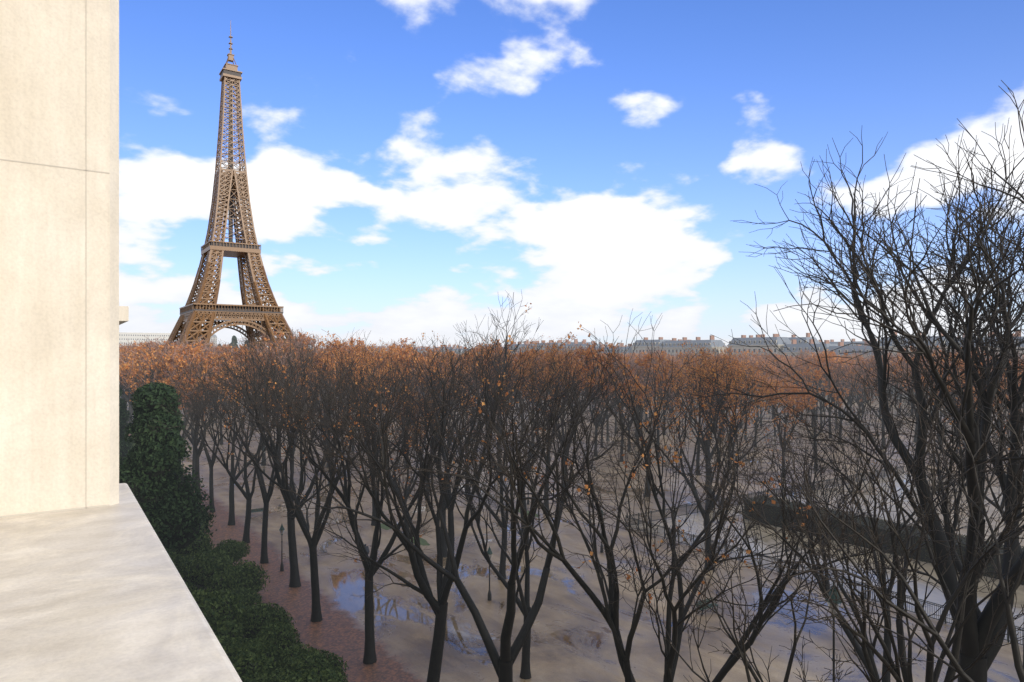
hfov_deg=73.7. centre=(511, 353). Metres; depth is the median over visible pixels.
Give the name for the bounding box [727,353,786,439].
tree
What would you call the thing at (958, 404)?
tree
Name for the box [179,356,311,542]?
tree
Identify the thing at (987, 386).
big old tree
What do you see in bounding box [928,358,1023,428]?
tree
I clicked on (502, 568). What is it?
tree
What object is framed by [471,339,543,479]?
tree
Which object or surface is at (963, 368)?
tree
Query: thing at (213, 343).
tree
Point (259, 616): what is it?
shrub
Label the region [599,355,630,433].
tree
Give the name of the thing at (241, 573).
shrub
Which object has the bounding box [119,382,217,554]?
bush
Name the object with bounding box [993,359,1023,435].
tree
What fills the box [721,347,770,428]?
tree
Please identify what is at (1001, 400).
tree
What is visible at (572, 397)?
tree
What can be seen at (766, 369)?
tree
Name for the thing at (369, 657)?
tree
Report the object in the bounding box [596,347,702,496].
tree
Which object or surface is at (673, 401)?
tree
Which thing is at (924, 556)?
hedge
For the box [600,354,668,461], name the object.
tree
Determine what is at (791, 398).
tree
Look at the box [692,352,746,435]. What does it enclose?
tree
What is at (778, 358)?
tree
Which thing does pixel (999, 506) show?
tree
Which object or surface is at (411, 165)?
sky
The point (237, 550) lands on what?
shrub
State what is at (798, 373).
tree
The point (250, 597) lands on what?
shrub
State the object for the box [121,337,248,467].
tree
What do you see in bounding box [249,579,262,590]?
shrub
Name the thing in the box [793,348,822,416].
tree
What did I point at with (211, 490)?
tree
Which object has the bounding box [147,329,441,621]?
tree
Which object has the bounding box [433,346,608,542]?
tree
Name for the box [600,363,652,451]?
tree
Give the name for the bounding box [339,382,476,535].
tree
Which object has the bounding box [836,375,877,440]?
tree
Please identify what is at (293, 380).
tree
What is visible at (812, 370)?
tree
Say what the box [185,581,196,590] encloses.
shrub
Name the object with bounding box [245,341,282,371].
tree
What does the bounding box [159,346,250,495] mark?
tree
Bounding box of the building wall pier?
[0,0,118,517]
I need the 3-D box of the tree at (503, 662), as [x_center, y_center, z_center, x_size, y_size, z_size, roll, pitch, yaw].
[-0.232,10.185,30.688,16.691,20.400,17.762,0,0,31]
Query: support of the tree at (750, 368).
on the ground
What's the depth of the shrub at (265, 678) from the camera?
37.30 m
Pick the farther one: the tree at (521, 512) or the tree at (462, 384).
the tree at (462, 384)
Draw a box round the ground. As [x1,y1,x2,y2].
[119,381,1023,681]
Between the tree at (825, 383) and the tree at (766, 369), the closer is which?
the tree at (766, 369)
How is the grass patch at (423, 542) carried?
on the ground
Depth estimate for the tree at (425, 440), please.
93.26 m
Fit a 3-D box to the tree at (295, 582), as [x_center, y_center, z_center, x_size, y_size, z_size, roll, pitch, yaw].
[-21.032,8.461,59.428,16.331,23.738,18.542,0,0,41]
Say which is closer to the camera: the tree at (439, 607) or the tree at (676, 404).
the tree at (439, 607)
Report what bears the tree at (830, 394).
on the ground
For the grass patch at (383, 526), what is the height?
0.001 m
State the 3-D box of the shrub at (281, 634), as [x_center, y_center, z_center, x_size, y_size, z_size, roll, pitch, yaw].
[-14.908,18.486,43.078,3.107,3.237,3.318,0,0,-29]
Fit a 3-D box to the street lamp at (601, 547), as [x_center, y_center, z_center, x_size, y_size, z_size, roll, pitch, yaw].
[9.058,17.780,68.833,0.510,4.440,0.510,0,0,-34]
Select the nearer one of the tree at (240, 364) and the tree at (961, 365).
the tree at (961, 365)
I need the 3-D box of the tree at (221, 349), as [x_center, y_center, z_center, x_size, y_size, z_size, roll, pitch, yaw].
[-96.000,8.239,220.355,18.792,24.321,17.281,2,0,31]
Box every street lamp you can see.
[279,524,284,570]
[487,545,492,600]
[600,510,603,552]
[825,584,841,681]
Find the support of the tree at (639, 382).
on the ground
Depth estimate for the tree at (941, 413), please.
142.11 m
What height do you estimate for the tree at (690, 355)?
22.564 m
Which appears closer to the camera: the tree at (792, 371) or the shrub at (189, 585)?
the shrub at (189, 585)
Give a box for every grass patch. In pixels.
[381,524,390,529]
[410,537,429,545]
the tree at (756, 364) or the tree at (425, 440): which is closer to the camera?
the tree at (425, 440)
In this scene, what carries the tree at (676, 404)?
on the ground
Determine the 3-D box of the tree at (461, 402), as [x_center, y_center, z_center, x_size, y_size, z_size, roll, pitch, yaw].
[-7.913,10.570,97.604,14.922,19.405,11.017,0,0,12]
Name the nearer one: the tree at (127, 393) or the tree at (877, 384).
the tree at (127, 393)
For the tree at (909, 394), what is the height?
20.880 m
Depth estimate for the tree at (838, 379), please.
150.08 m
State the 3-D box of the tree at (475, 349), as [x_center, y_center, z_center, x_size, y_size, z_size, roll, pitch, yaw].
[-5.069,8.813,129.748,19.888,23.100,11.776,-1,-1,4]
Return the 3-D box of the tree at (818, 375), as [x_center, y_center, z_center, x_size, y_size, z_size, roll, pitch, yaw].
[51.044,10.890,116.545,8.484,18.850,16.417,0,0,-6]
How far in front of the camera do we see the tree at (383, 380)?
169.55 m
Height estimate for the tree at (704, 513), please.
21.302 m
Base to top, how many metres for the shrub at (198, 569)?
3.857 m
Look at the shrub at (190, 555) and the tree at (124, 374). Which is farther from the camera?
the tree at (124, 374)
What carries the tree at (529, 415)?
on the ground
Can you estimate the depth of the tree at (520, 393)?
154.88 m
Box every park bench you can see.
[251,508,262,512]
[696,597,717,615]
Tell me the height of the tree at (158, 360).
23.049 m
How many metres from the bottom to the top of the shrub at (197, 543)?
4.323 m
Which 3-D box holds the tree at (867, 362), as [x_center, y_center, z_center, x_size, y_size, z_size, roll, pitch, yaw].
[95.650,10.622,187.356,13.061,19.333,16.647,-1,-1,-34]
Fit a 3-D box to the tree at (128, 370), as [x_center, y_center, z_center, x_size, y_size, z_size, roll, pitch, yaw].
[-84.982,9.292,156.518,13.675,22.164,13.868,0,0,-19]
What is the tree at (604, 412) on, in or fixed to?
on the ground
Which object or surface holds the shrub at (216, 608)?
on the ground
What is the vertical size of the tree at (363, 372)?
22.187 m
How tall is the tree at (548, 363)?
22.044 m
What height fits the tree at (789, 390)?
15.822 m
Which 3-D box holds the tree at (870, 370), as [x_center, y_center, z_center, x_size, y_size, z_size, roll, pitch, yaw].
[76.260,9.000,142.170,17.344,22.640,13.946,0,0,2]
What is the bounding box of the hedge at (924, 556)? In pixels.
[742,495,1023,584]
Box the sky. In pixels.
[119,0,1023,348]
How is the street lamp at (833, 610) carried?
on the ground
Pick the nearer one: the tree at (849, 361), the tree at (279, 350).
the tree at (279, 350)
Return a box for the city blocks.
[119,331,1023,399]
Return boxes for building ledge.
[0,483,241,681]
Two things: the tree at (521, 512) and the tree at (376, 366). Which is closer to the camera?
the tree at (521, 512)
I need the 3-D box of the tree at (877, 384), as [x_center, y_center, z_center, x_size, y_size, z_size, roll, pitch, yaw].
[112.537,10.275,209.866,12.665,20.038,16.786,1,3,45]
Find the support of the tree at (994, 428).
on the ground
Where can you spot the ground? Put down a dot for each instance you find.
(571, 637)
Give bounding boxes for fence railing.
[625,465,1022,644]
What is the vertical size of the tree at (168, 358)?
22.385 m
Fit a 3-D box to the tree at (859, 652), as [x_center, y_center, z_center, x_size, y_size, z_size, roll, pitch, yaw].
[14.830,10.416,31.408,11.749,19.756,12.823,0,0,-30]
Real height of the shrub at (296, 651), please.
3.009 m
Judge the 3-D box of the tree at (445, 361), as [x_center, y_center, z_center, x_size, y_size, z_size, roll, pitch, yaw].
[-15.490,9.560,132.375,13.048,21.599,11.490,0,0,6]
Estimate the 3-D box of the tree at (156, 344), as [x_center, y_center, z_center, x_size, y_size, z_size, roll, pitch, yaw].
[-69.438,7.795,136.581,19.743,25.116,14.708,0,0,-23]
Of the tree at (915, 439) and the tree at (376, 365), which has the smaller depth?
the tree at (376, 365)
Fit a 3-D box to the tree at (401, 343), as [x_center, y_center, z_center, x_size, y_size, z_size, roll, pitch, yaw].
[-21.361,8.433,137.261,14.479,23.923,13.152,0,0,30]
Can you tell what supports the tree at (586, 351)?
on the ground
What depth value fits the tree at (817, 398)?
205.62 m
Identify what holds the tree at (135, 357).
on the ground
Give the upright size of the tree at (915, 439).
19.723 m
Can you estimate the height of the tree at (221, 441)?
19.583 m
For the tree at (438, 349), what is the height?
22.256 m
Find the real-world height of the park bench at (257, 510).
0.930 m
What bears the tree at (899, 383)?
on the ground
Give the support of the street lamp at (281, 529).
on the ground
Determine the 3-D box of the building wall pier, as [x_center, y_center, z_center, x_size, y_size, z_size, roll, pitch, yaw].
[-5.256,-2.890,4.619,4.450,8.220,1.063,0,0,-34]
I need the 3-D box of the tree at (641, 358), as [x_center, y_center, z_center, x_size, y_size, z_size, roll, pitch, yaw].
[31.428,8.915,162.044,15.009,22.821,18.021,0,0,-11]
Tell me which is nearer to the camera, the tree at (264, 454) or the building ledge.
the building ledge
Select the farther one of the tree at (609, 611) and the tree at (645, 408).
the tree at (645, 408)
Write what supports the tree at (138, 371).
on the ground
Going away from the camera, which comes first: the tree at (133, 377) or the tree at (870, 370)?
the tree at (870, 370)
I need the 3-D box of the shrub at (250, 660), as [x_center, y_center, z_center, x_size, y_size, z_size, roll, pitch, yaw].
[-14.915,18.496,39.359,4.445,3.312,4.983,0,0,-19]
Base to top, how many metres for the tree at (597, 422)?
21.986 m
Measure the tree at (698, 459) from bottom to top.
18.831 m
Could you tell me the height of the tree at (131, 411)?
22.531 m
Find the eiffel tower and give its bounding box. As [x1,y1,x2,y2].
[167,21,294,349]
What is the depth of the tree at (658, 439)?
132.04 m
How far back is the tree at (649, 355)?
198.07 m
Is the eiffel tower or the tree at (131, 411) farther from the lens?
the eiffel tower
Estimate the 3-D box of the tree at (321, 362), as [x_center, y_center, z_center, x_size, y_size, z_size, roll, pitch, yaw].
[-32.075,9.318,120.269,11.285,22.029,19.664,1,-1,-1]
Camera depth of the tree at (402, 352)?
115.18 m
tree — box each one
[119,331,217,393]
[119,336,213,405]
[119,340,168,398]
[119,340,257,486]
[119,341,138,418]
[119,341,155,434]
[119,349,200,401]
[119,350,137,388]
[119,378,137,422]
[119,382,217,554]
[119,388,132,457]
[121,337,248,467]
[122,342,165,387]
[141,337,213,424]
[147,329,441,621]
[153,357,255,512]
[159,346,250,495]
[174,339,226,424]
[175,345,307,525]
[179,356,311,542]
[180,320,394,587]
[180,356,333,563]
[204,342,233,415]
[206,359,243,443]
[211,327,485,664]
[214,342,309,465]
[219,343,271,433]
[229,335,237,348]
[237,326,332,471]
[244,354,658,681]
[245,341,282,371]
[265,351,321,450]
[267,329,373,456]
[271,290,606,681]
[297,348,367,466]
[323,339,425,460]
[324,339,417,525]
[337,348,390,429]
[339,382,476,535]
[361,340,412,433]
[374,343,448,468]
[379,309,937,681]
[384,337,435,452]
[391,331,510,556]
[402,364,504,492]
[408,406,607,679]
[410,346,454,437]
[410,348,463,450]
[415,361,557,579]
[415,380,448,499]
[431,343,535,458]
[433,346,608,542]
[453,355,484,440]
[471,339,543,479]
[505,334,597,513]
[505,340,635,482]
[510,359,545,436]
[520,382,548,455]
[526,349,577,422]
[552,359,595,442]
[569,345,629,456]
[577,359,627,440]
[579,376,621,446]
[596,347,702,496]
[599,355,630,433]
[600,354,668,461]
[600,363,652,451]
[612,356,664,444]
[615,344,676,436]
[615,345,804,569]
[626,348,679,407]
[629,352,685,457]
[635,345,1023,681]
[640,362,670,431]
[649,340,757,493]
[654,353,747,486]
[659,371,687,428]
[660,357,685,434]
[666,375,738,475]
[672,349,704,414]
[673,350,706,411]
[677,80,1023,681]
[678,357,695,422]
[683,354,762,440]
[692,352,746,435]
[701,360,778,451]
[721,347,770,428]
[722,367,1023,681]
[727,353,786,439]
[738,374,783,446]
[740,347,790,420]
[744,390,1023,681]
[746,356,783,425]
[751,379,817,477]
[761,357,800,419]
[762,353,786,379]
[763,377,798,436]
[766,376,822,442]
[775,354,811,417]
[780,359,817,421]
[784,350,840,431]
[784,364,849,470]
[787,358,844,426]
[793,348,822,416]
[803,374,825,419]
[804,348,856,437]
[804,363,866,428]
[809,350,848,411]
[821,358,878,444]
[830,346,920,448]
[836,352,873,422]
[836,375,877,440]
[839,357,890,417]
[868,355,894,418]
[874,344,955,421]
[877,359,1023,668]
[891,360,922,415]
[891,365,929,441]
[892,353,908,412]
[914,362,957,449]
[926,383,996,425]
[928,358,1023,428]
[929,347,991,446]
[936,395,1023,455]
[973,365,1023,444]
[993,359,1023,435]
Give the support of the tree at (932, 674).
on the ground
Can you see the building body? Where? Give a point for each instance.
(123, 314)
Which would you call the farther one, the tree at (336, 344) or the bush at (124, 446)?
the tree at (336, 344)
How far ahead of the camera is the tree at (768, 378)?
146.19 m
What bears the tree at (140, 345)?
on the ground
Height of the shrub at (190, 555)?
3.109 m
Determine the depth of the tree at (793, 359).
211.04 m
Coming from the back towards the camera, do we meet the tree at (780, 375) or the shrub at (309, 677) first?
the tree at (780, 375)
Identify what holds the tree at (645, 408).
on the ground
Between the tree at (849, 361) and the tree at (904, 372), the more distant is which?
the tree at (849, 361)
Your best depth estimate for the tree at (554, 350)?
84.64 m
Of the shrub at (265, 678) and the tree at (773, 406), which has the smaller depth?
the shrub at (265, 678)
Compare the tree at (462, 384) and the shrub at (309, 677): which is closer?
the shrub at (309, 677)
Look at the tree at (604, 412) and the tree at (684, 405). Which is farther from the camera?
the tree at (604, 412)
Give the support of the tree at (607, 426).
on the ground
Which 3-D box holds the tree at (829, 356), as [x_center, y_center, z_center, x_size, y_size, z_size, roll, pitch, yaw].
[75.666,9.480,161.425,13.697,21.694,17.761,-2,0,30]
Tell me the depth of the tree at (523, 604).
42.21 m
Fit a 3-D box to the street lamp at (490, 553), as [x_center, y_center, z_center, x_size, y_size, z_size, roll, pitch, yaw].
[-1.825,17.780,55.461,0.510,4.440,0.510,0,0,-34]
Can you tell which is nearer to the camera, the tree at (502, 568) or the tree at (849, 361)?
the tree at (502, 568)
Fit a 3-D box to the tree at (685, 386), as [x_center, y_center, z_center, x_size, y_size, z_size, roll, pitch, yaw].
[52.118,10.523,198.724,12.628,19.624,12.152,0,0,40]
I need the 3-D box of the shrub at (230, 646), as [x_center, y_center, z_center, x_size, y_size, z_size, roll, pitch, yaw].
[-16.480,18.543,40.673,4.827,3.209,4.306,0,0,-11]
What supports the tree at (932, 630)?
on the ground
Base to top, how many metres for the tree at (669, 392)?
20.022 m
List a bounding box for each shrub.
[167,531,214,555]
[168,548,213,562]
[169,549,233,586]
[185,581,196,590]
[190,587,247,643]
[200,559,269,592]
[215,539,250,562]
[218,635,275,661]
[220,587,261,609]
[229,641,286,680]
[236,665,301,681]
[240,602,295,642]
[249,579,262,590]
[254,621,300,657]
[276,642,328,676]
[278,667,347,681]
[280,650,348,681]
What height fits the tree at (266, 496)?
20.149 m
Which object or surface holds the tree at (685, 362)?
on the ground
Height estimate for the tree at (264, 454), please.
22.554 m
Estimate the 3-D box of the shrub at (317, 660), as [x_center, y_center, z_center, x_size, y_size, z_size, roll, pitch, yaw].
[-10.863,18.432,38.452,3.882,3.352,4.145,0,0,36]
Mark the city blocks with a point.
(793, 343)
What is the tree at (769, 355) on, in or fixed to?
on the ground
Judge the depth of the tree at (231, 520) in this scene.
79.83 m
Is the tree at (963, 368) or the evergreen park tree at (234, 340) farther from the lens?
the evergreen park tree at (234, 340)
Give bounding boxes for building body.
[119,306,128,324]
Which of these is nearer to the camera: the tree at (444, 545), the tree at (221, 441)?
the tree at (444, 545)

